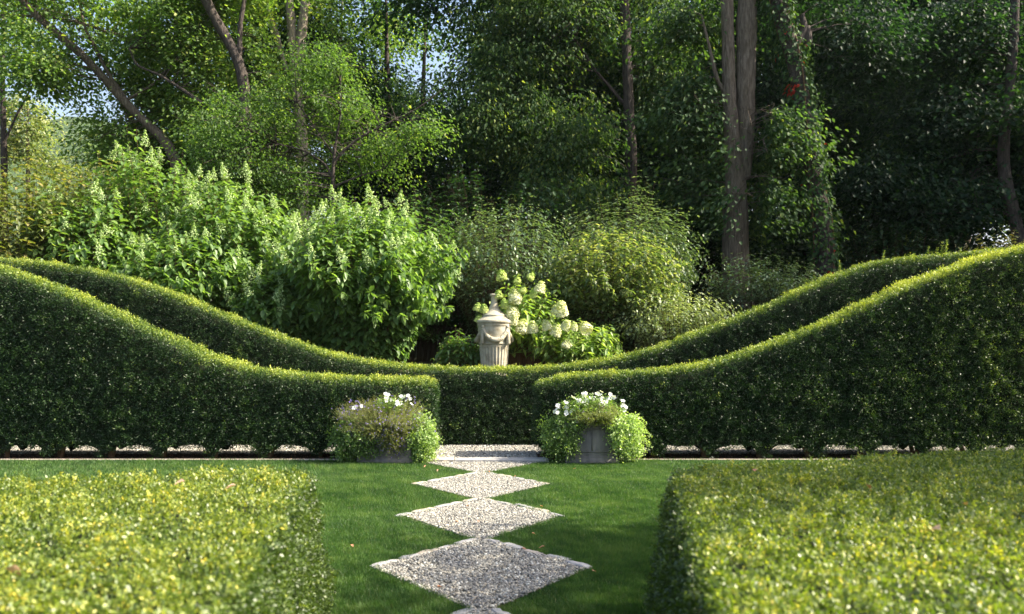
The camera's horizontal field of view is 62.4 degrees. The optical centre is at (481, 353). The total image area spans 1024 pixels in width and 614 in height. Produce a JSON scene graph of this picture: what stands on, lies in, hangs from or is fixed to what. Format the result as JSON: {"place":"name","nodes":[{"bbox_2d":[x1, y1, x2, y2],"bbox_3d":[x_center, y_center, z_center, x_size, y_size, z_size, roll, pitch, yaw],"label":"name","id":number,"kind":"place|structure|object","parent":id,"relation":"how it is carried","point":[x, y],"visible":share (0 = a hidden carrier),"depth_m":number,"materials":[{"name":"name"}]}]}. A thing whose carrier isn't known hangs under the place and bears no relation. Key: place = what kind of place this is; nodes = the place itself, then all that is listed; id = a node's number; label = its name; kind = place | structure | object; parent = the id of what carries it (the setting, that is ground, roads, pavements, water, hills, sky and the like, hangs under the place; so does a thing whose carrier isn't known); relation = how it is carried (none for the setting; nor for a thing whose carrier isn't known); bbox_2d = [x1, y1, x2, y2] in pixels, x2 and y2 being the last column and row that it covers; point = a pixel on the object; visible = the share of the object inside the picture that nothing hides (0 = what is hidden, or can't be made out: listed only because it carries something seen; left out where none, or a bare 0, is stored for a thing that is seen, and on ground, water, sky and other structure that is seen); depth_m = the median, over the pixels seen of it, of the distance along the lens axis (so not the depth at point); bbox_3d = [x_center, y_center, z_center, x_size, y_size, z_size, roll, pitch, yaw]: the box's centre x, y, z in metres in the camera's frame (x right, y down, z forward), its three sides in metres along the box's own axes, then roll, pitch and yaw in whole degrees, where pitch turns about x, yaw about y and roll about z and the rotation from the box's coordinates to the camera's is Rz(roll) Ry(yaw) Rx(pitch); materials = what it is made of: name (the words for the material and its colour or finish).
{"place":"outdoors","nodes":[
{"label":"outdoors","id":0,"kind":"place"},
{"bbox_2d":[0,454,350,458],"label":"soil","id":1,"kind":"structure","parent":0,"point":[148,456],"depth_m":14.29,"materials":[{"name":"brown soil"}]},
{"bbox_2d":[3,453,347,458],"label":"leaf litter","id":2,"kind":"object","parent":1,"relation":"on","point":[157,456],"visible":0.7,"depth_m":14.18,"materials":[{"name":"brown plant"}]},
{"bbox_2d":[1,459,354,459],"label":"stone kerb","id":3,"kind":"structure","parent":1,"relation":"on","point":[164,459],"depth_m":13.78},
{"bbox_2d":[0,262,442,458],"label":"yew hedge","id":4,"kind":"object","parent":1,"relation":"on","point":[76,372],"visible":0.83,"depth_m":13.97,"materials":[{"name":"green plant"}]},
{"bbox_2d":[0,116,549,337],"bbox_3d":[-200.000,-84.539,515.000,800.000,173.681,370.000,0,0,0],"label":"shrub","id":5,"kind":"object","parent":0,"point":[66,129],"depth_m":515.78,"materials":[{"name":"green plant"}]},
{"bbox_2d":[31,341,833,453],"bbox_3d":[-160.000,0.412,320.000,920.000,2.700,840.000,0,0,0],"label":"ground","id":6,"kind":"structure","parent":0,"point":[426,362],"depth_m":20.23,"materials":[{"name":"brown soil"}]},
{"bbox_2d":[0,0,86,251],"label":"maple tree","id":7,"kind":"object","parent":6,"relation":"on","point":[4,134],"visible":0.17,"depth_m":29.93,"materials":[{"name":"green plant"}]},
{"bbox_2d":[0,92,89,216],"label":"maple tree","id":8,"kind":"object","parent":6,"relation":"on","point":[28,125],"visible":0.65,"depth_m":45.87,"materials":[{"name":"green plant"}]},
{"bbox_2d":[0,138,148,269],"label":"shrub","id":9,"kind":"object","parent":6,"relation":"on","point":[8,248],"visible":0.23,"depth_m":19.93,"materials":[{"name":"green plant"}]},
{"bbox_2d":[13,178,145,280],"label":"hydrangea","id":10,"kind":"object","parent":6,"relation":"on","point":[75,252],"visible":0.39,"depth_m":19.96,"materials":[{"name":"green plant"}]},
{"bbox_2d":[19,151,164,231],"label":"shrub","id":11,"kind":"object","parent":6,"relation":"on","point":[81,176],"visible":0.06,"depth_m":22.05,"materials":[{"name":"green plant"}]},
{"bbox_2d":[0,0,278,205],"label":"maple tree","id":12,"kind":"object","parent":6,"relation":"on","point":[56,73],"visible":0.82,"depth_m":27.86,"materials":[{"name":"green plant"}]},
{"bbox_2d":[76,125,213,276],"bbox_3d":[-8.408,-2.708,21.653,3.658,5.985,3.898,0,0,-42],"label":"hydrangea","id":13,"kind":"object","parent":6,"relation":"on","point":[146,219],"visible":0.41,"depth_m":21.05,"materials":[{"name":"green plant"}]},
{"bbox_2d":[56,27,263,232],"bbox_3d":[-11.673,-5.991,31.777,7.708,12.078,7.230,0,0,0],"label":"maple tree","id":14,"kind":"object","parent":6,"relation":"on","point":[168,163],"visible":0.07,"depth_m":30.79,"materials":[{"name":"green plant"}]},
{"bbox_2d":[76,0,287,223],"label":"maple tree","id":15,"kind":"object","parent":6,"relation":"on","point":[178,77],"visible":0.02,"depth_m":33.38,"materials":[{"name":"green plant"}]},
{"bbox_2d":[110,221,264,321],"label":"hydrangea","id":16,"kind":"object","parent":6,"relation":"on","point":[138,264],"visible":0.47,"depth_m":19.23,"materials":[{"name":"green plant"}]},
{"bbox_2d":[145,161,301,295],"bbox_3d":[-6.275,-2.225,21.053,3.958,5.054,3.687,0,0,0],"label":"hydrangea","id":17,"kind":"object","parent":6,"relation":"on","point":[248,234],"visible":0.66,"depth_m":20.34,"materials":[{"name":"green plant"}]},
{"bbox_2d":[80,19,376,230],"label":"woodland tree","id":18,"kind":"object","parent":6,"relation":"on","point":[285,143],"visible":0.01,"depth_m":41.33,"materials":[{"name":"green plant"}]},
{"bbox_2d":[86,0,375,216],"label":"maple tree","id":19,"kind":"object","parent":6,"relation":"on","point":[239,72],"visible":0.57,"depth_m":27.59,"materials":[{"name":"green plant"}]},
{"bbox_2d":[169,93,329,226],"bbox_3d":[-11.479,-6.989,41.891,12.150,13.679,12.180,0,0,-15],"label":"woodland tree","id":20,"kind":"object","parent":6,"relation":"on","point":[267,186],"depth_m":39.58,"materials":[{"name":"green plant"}]},
{"bbox_2d":[223,260,320,352],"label":"hydrangea","id":21,"kind":"object","parent":6,"relation":"on","point":[256,306],"visible":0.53,"depth_m":18.86,"materials":[{"name":"green plant"}]},
{"bbox_2d":[173,0,406,231],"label":"maple tree","id":22,"kind":"object","parent":6,"relation":"on","point":[292,34],"visible":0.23,"depth_m":30.49,"materials":[{"name":"green plant"}]},
{"bbox_2d":[256,200,365,352],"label":"shrub","id":23,"kind":"object","parent":6,"relation":"on","point":[289,212],"visible":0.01,"depth_m":23.01,"materials":[{"name":"green plant"}]},
{"bbox_2d":[142,28,485,236],"bbox_3d":[-4.605,-4.449,23.533,9.462,9.391,5.523,0,0,0],"label":"tree","id":24,"kind":"object","parent":6,"relation":"on","point":[260,137],"visible":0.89,"depth_m":23.39,"materials":[{"name":"green plant"}]},
{"bbox_2d":[204,0,451,238],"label":"woodland tree","id":25,"kind":"object","parent":6,"relation":"on","point":[373,39],"visible":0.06,"depth_m":39.63,"materials":[{"name":"green plant"}]},
{"bbox_2d":[261,183,469,368],"bbox_3d":[-2.651,-1.577,19.573,4.787,4.604,4.086,0,0,0],"label":"hydrangea","id":26,"kind":"object","parent":6,"relation":"on","point":[353,299],"visible":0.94,"depth_m":18.68,"materials":[{"name":"green plant"}]},
{"bbox_2d":[177,0,558,348],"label":"woodland tree","id":27,"kind":"object","parent":6,"relation":"on","point":[384,92],"visible":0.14,"depth_m":33.82,"materials":[{"name":"green plant"}]},
{"bbox_2d":[331,184,484,361],"bbox_3d":[-1.924,-2.079,22.419,4.098,4.679,3.503,0,0,15],"label":"shrub","id":28,"kind":"object","parent":6,"relation":"on","point":[434,332],"visible":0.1,"depth_m":22.11,"materials":[{"name":"green plant"}]},
{"bbox_2d":[291,0,542,345],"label":"woodland tree","id":29,"kind":"object","parent":6,"relation":"on","point":[432,177],"visible":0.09,"depth_m":40.86,"materials":[{"name":"green plant"}]},
{"bbox_2d":[430,325,480,374],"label":"hydrangea","id":30,"kind":"object","parent":6,"relation":"on","point":[469,356],"visible":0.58,"depth_m":18.68,"materials":[{"name":"green plant"}]},
{"bbox_2d":[288,2,648,347],"bbox_3d":[0.858,-8.747,39.257,18.824,18.948,16.114,0,0,0],"label":"woodland tree","id":31,"kind":"object","parent":6,"relation":"on","point":[403,185],"visible":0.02,"depth_m":35.33,"materials":[{"name":"green plant"}]},
{"bbox_2d":[397,10,549,235],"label":"woodland tree","id":32,"kind":"object","parent":6,"relation":"on","point":[452,74],"visible":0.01,"depth_m":48.48,"materials":[{"name":"green plant"}]},
{"bbox_2d":[355,159,608,351],"bbox_3d":[0.227,-2.894,26.607,7.345,6.062,7.417,0,0,44],"label":"shrub","id":33,"kind":"object","parent":6,"relation":"on","point":[459,319],"visible":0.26,"depth_m":25.74,"materials":[{"name":"green plant"}]},
{"bbox_2d":[474,294,513,375],"bbox_3d":[0.282,0.075,18.500,0.880,2.750,0.880,0,0,0],"label":"stone urn","id":34,"kind":"object","parent":6,"relation":"on","point":[494,338],"visible":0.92,"depth_m":18.22,"materials":[{"name":"stone"}]},
{"bbox_2d":[424,187,592,362],"bbox_3d":[0.478,-1.999,21.833,4.394,4.543,4.083,0,0,29],"label":"shrub","id":35,"kind":"object","parent":6,"relation":"on","point":[468,299],"visible":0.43,"depth_m":21.35,"materials":[{"name":"green plant"}]},
{"bbox_2d":[0,240,1023,445],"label":"yew hedge","id":36,"kind":"object","parent":6,"relation":"on","point":[478,407],"visible":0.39,"depth_m":16.01,"materials":[{"name":"green plant"}]},
{"bbox_2d":[473,270,577,374],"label":"hydrangea","id":37,"kind":"object","parent":6,"relation":"on","point":[526,327],"visible":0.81,"depth_m":18.91,"materials":[{"name":"green plant"}]},
{"bbox_2d":[308,0,783,330],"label":"woodland tree","id":38,"kind":"object","parent":6,"relation":"on","point":[425,11],"visible":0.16,"depth_m":32.42,"materials":[{"name":"green plant"}]},
{"bbox_2d":[371,0,736,280],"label":"maple tree","id":39,"kind":"object","parent":6,"relation":"on","point":[483,118],"visible":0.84,"depth_m":28.36,"materials":[{"name":"green plant"}]},
{"bbox_2d":[529,318,624,372],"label":"hydrangea","id":40,"kind":"object","parent":6,"relation":"on","point":[603,342],"visible":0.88,"depth_m":18.73,"materials":[{"name":"green plant"}]},
{"bbox_2d":[523,218,691,367],"bbox_3d":[3.123,-1.420,20.409,4.264,3.627,3.293,0,0,0],"label":"shrub","id":41,"kind":"object","parent":6,"relation":"on","point":[598,307],"visible":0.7,"depth_m":19.78,"materials":[{"name":"green plant"}]},
{"bbox_2d":[438,0,795,335],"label":"woodland tree","id":42,"kind":"object","parent":6,"relation":"on","point":[639,17],"depth_m":35.70,"materials":[{"name":"green plant"}]},
{"bbox_2d":[496,4,764,273],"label":"woodland tree","id":43,"kind":"object","parent":6,"relation":"on","point":[617,67],"depth_m":41.55,"materials":[{"name":"green plant"}]},
{"bbox_2d":[553,165,719,306],"bbox_3d":[4.098,-2.429,23.132,4.866,5.342,3.660,0,0,0],"label":"shrub","id":44,"kind":"object","parent":6,"relation":"on","point":[627,219],"visible":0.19,"depth_m":22.60,"materials":[{"name":"green plant"}]},
{"bbox_2d":[632,203,701,339],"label":"shrub","id":45,"kind":"object","parent":6,"relation":"on","point":[684,276],"visible":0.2,"depth_m":21.85,"materials":[{"name":"green plant"}]},
{"bbox_2d":[610,283,746,353],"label":"shrub","id":46,"kind":"object","parent":6,"relation":"on","point":[657,331],"visible":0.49,"depth_m":19.18,"materials":[{"name":"green plant"}]},
{"bbox_2d":[515,0,881,330],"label":"woodland tree","id":47,"kind":"object","parent":6,"relation":"on","point":[650,158],"visible":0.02,"depth_m":33.81,"materials":[{"name":"green plant"}]},
{"bbox_2d":[526,2,881,315],"bbox_3d":[11.406,-9.686,41.300,17.726,20.843,20.707,0,0,-28],"label":"woodland tree","id":48,"kind":"object","parent":6,"relation":"on","point":[717,264],"visible":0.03,"depth_m":37.71,"materials":[{"name":"green plant"}]},
{"bbox_2d":[596,0,863,317],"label":"maple tree","id":49,"kind":"object","parent":6,"relation":"on","point":[728,198],"visible":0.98,"depth_m":24.84,"materials":[{"name":"green plant"}]},
{"bbox_2d":[634,17,862,306],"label":"woodland tree","id":50,"kind":"object","parent":6,"relation":"on","point":[754,211],"depth_m":44.27,"materials":[{"name":"green plant"}]},
{"bbox_2d":[691,246,810,323],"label":"shrub","id":51,"kind":"object","parent":6,"relation":"on","point":[748,297],"visible":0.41,"depth_m":21.75,"materials":[{"name":"green plant"}]},
{"bbox_2d":[750,257,825,310],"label":"shrub","id":52,"kind":"object","parent":6,"relation":"on","point":[776,292],"visible":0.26,"depth_m":20.90,"materials":[{"name":"green plant"}]},
{"bbox_2d":[576,0,1023,330],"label":"woodland tree","id":53,"kind":"object","parent":6,"relation":"on","point":[841,111],"visible":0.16,"depth_m":30.44,"materials":[{"name":"green plant"}]},
{"bbox_2d":[673,0,993,288],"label":"vine covered tree","id":54,"kind":"object","parent":6,"relation":"on","point":[873,42],"visible":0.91,"depth_m":25.02,"materials":[{"name":"green plant"}]},
{"bbox_2d":[759,0,848,283],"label":"climbing vine","id":55,"kind":"object","parent":54,"relation":"attached to","point":[824,178],"visible":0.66,"depth_m":24.27,"materials":[{"name":"green plant"}]},
{"bbox_2d":[750,63,1010,271],"bbox_3d":[19.587,-9.656,41.435,20.707,20.843,17.726,0,0,-12],"label":"woodland tree","id":56,"kind":"object","parent":6,"relation":"on","point":[986,246],"visible":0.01,"depth_m":37.35,"materials":[{"name":"green plant"}]},
{"bbox_2d":[748,24,1020,277],"bbox_3d":[16.797,-8.687,37.291,18.824,18.948,16.114,0,0,-25],"label":"woodland tree","id":57,"kind":"object","parent":6,"relation":"on","point":[838,205],"visible":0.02,"depth_m":32.99,"materials":[{"name":"green plant"}]},
{"bbox_2d":[759,0,1023,256],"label":"maple tree","id":58,"kind":"object","parent":6,"relation":"on","point":[932,198],"visible":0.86,"depth_m":25.58,"materials":[{"name":"green plant"}]},
{"bbox_2d":[761,0,1023,241],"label":"woodland tree","id":59,"kind":"object","parent":6,"relation":"on","point":[978,82],"visible":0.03,"depth_m":33.23,"materials":[{"name":"green plant"}]},
{"bbox_2d":[782,206,1011,289],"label":"shrub","id":60,"kind":"object","parent":6,"relation":"on","point":[892,250],"visible":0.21,"depth_m":25.22,"materials":[{"name":"green plant"}]},
{"bbox_2d":[846,8,1022,253],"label":"woodland tree","id":61,"kind":"object","parent":6,"relation":"on","point":[990,237],"depth_m":41.95,"materials":[{"name":"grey plant"}]},
{"bbox_2d":[903,0,1023,249],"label":"woodland tree","id":62,"kind":"object","parent":6,"relation":"on","point":[1018,118],"visible":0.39,"depth_m":24.94,"materials":[{"name":"green plant"}]},
{"bbox_2d":[955,227,1023,252],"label":"shrub","id":63,"kind":"object","parent":6,"relation":"on","point":[1007,240],"visible":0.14,"depth_m":19.58,"materials":[{"name":"green plant"}]},
{"bbox_2d":[0,457,897,613],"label":"lawn","id":64,"kind":"structure","parent":0,"point":[206,461],"depth_m":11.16,"materials":[{"name":"green plant"}]},
{"bbox_2d":[0,462,337,613],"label":"boxwood hedge","id":65,"kind":"object","parent":64,"relation":"on","point":[194,542],"visible":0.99,"depth_m":3.53,"materials":[{"name":"green plant"}]},
{"bbox_2d":[5,565,20,575],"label":"fallen leaf","id":66,"kind":"object","parent":65,"relation":"on","point":[13,568],"visible":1,"depth_m":2.77,"materials":[{"name":"orange plant"}]},
{"bbox_2d":[371,559,396,566],"bbox_3d":[-0.798,1.732,6.975,0.090,0.022,0.295,0,0,39],"label":"edging stone","id":67,"kind":"object","parent":64,"relation":"on","point":[382,562],"visible":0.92,"depth_m":6.95,"materials":[{"name":"white stone"}]},
{"bbox_2d":[356,421,412,463],"bbox_3d":[-1.528,1.425,13.610,0.896,0.650,0.524,0,0,0],"label":"planter","id":68,"kind":"object","parent":64,"relation":"on","point":[402,457],"visible":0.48,"depth_m":13.37,"materials":[{"name":"grey stone"}]},
{"bbox_2d":[324,413,387,462],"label":"trailing plant","id":69,"kind":"object","parent":68,"relation":"in","point":[351,447],"visible":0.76,"depth_m":13.33,"materials":[{"name":"green plant"}]},
{"bbox_2d":[352,392,412,415],"bbox_3d":[-1.553,0.828,13.500,0.968,0.426,0.512,0,0,0],"label":"petunia","id":70,"kind":"object","parent":68,"relation":"in","point":[397,402],"visible":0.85,"depth_m":13.39,"materials":[{"name":"white plant"}]},
{"bbox_2d":[330,391,437,441],"bbox_3d":[-1.530,1.019,13.544,1.834,0.821,1.017,0,0,0],"label":"lobelia","id":71,"kind":"object","parent":68,"relation":"in","point":[404,416],"visible":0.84,"depth_m":13.33,"materials":[{"name":"green plant"}]},
{"bbox_2d":[374,414,407,457],"bbox_3d":[-1.409,1.318,13.321,0.569,0.731,0.400,0,0,0],"label":"lobelia","id":72,"kind":"object","parent":68,"relation":"in","point":[396,443],"visible":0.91,"depth_m":13.25,"materials":[{"name":"green plant"}]},
{"bbox_2d":[398,406,445,463],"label":"trailing plant","id":73,"kind":"object","parent":68,"relation":"in","point":[423,442],"visible":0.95,"depth_m":13.35,"materials":[{"name":"green plant"}]},
{"bbox_2d":[394,512,410,516],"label":"edging stone","id":74,"kind":"object","parent":64,"relation":"on","point":[406,513],"visible":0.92,"depth_m":9.08,"materials":[{"name":"beige stone"}]},
{"bbox_2d":[398,553,419,559],"bbox_3d":[-0.604,1.733,7.208,0.102,0.021,0.235,0,0,40],"label":"edging stone","id":75,"kind":"object","parent":64,"relation":"on","point":[411,555],"visible":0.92,"depth_m":7.20,"materials":[{"name":"beige stone"}]},
{"bbox_2d":[411,507,434,512],"bbox_3d":[-0.635,1.733,9.344,0.093,0.020,0.337,0,0,39],"label":"edging stone","id":76,"kind":"object","parent":64,"relation":"on","point":[419,510],"visible":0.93,"depth_m":9.29,"materials":[{"name":"beige stone"}]},
{"bbox_2d":[417,548,437,553],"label":"edging stone","id":77,"kind":"object","parent":64,"relation":"on","point":[427,550],"visible":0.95,"depth_m":7.38,"materials":[{"name":"beige stone"}]},
{"bbox_2d":[424,457,453,462],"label":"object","id":78,"kind":"object","parent":64,"relation":"on","point":[450,459],"visible":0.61,"depth_m":13.48,"materials":[{"name":"white stone"}]},
{"bbox_2d":[452,607,477,613],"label":"edging stone","id":79,"kind":"object","parent":64,"relation":"on","point":[461,611],"visible":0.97,"depth_m":5.64,"materials":[{"name":"grey stone"}]},
{"bbox_2d":[456,538,477,543],"bbox_3d":[-0.133,1.732,7.780,0.076,0.021,0.279,0,0,42],"label":"edging stone","id":80,"kind":"object","parent":64,"relation":"on","point":[468,540],"visible":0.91,"depth_m":7.77,"materials":[{"name":"beige stone"}]},
{"bbox_2d":[486,539,502,543],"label":"edging stone","id":81,"kind":"object","parent":64,"relation":"on","point":[493,540],"visible":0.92,"depth_m":7.77,"materials":[{"name":"grey stone"}]},
{"bbox_2d":[491,608,509,613],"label":"edging stone","id":82,"kind":"object","parent":64,"relation":"on","point":[498,610],"visible":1,"depth_m":5.65,"materials":[{"name":"grey stone"}]},
{"bbox_2d":[455,457,548,462],"bbox_3d":[0.327,1.724,13.625,1.506,0.051,0.310,0,0,0],"label":"stone step","id":83,"kind":"object","parent":64,"relation":"on","point":[494,459],"visible":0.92,"depth_m":13.50,"materials":[{"name":"white stone"}]},
{"bbox_2d":[499,542,524,548],"bbox_3d":[0.276,1.732,7.598,0.102,0.022,0.274,0,0,-39],"label":"edging stone","id":84,"kind":"object","parent":64,"relation":"on","point":[513,545],"visible":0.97,"depth_m":7.58,"materials":[{"name":"grey stone"}]},
{"bbox_2d":[515,503,535,507],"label":"edging stone","id":85,"kind":"object","parent":64,"relation":"on","point":[521,505],"visible":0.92,"depth_m":9.54,"materials":[{"name":"beige stone"}]},
{"bbox_2d":[523,549,545,555],"bbox_3d":[0.444,1.734,7.352,0.090,0.019,0.270,0,0,-40],"label":"edging stone","id":86,"kind":"object","parent":64,"relation":"on","point":[528,550],"visible":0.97,"depth_m":7.35,"materials":[{"name":"grey stone"}]},
{"bbox_2d":[547,554,570,559],"bbox_3d":[0.656,1.733,7.177,0.090,0.019,0.235,0,0,-42],"label":"edging stone","id":87,"kind":"object","parent":64,"relation":"on","point":[550,555],"visible":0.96,"depth_m":7.17,"materials":[{"name":"grey stone"}]},
{"bbox_2d":[565,560,591,567],"bbox_3d":[0.790,1.731,6.932,0.083,0.025,0.258,0,0,-41],"label":"edging stone","id":88,"kind":"object","parent":64,"relation":"on","point":[575,563],"visible":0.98,"depth_m":6.91,"materials":[{"name":"grey stone"}]},
{"bbox_2d":[564,422,618,463],"bbox_3d":[1.755,1.425,13.610,0.860,0.650,0.524,0,0,0],"label":"planter","id":89,"kind":"object","parent":64,"relation":"on","point":[594,447],"visible":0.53,"depth_m":13.38,"materials":[{"name":"grey metal"}]},
{"bbox_2d":[535,406,588,463],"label":"trailing plant","id":90,"kind":"object","parent":89,"relation":"in","point":[561,445],"visible":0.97,"depth_m":13.33,"materials":[{"name":"green plant"}]},
{"bbox_2d":[553,391,627,416],"bbox_3d":[1.746,0.858,13.499,1.214,0.544,0.756,0,0,0],"label":"petunia","id":91,"kind":"object","parent":89,"relation":"in","point":[583,399],"visible":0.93,"depth_m":13.37,"materials":[{"name":"white plant"}]},
{"bbox_2d":[566,401,626,427],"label":"potted plant","id":92,"kind":"object","parent":89,"relation":"in","point":[593,418],"visible":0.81,"depth_m":13.25,"materials":[{"name":"green plant"}]},
{"bbox_2d":[601,404,652,462],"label":"trailing plant","id":93,"kind":"object","parent":89,"relation":"in","point":[627,445],"visible":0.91,"depth_m":13.32,"materials":[{"name":"green plant"}]},
{"bbox_2d":[641,443,1023,613],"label":"boxwood hedge","id":94,"kind":"object","parent":64,"relation":"on","point":[833,536],"visible":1,"depth_m":3.53,"materials":[{"name":"green plant"}]},
{"bbox_2d":[930,525,939,529],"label":"fallen leaf","id":95,"kind":"object","parent":94,"relation":"on","point":[937,527],"visible":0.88,"depth_m":3.38,"materials":[{"name":"orange plant"}]},
{"bbox_2d":[372,461,585,613],"bbox_3d":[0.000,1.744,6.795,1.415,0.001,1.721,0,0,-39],"label":"gravel path","id":96,"kind":"structure","parent":0,"point":[482,576],"depth_m":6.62,"materials":[{"name":"grey gravel"}]},
{"bbox_2d":[409,503,555,537],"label":"gravel path","id":97,"kind":"structure","parent":0,"point":[478,519],"depth_m":8.80,"materials":[{"name":"beige gravel"}]},
{"bbox_2d":[0,0,1010,302],"label":"sky","id":98,"kind":"structure","parent":0,"point":[419,68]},
{"bbox_2d":[537,454,968,459],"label":"soil","id":99,"kind":"structure","parent":0,"point":[721,456],"depth_m":14.29,"materials":[{"name":"brown soil"}]},
{"bbox_2d":[543,453,902,458],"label":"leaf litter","id":100,"kind":"object","parent":99,"relation":"on","point":[742,455],"visible":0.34,"depth_m":14.30,"materials":[{"name":"brown plant"}]},
{"bbox_2d":[639,459,845,459],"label":"stone kerb","id":101,"kind":"structure","parent":99,"relation":"on","point":[732,459],"depth_m":13.78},
{"bbox_2d":[530,243,1023,458],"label":"yew hedge","id":102,"kind":"object","parent":99,"relation":"on","point":[924,363],"visible":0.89,"depth_m":13.96,"materials":[{"name":"green plant"}]},
{"label":"gravel path","id":103,"kind":"structure","parent":0,"visible":0},
{"bbox_2d":[4,444,1013,459],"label":"gravel","id":104,"kind":"structure","parent":103,"relation":"on","point":[454,451],"depth_m":14.91,"materials":[{"name":"stone"}]}
]}

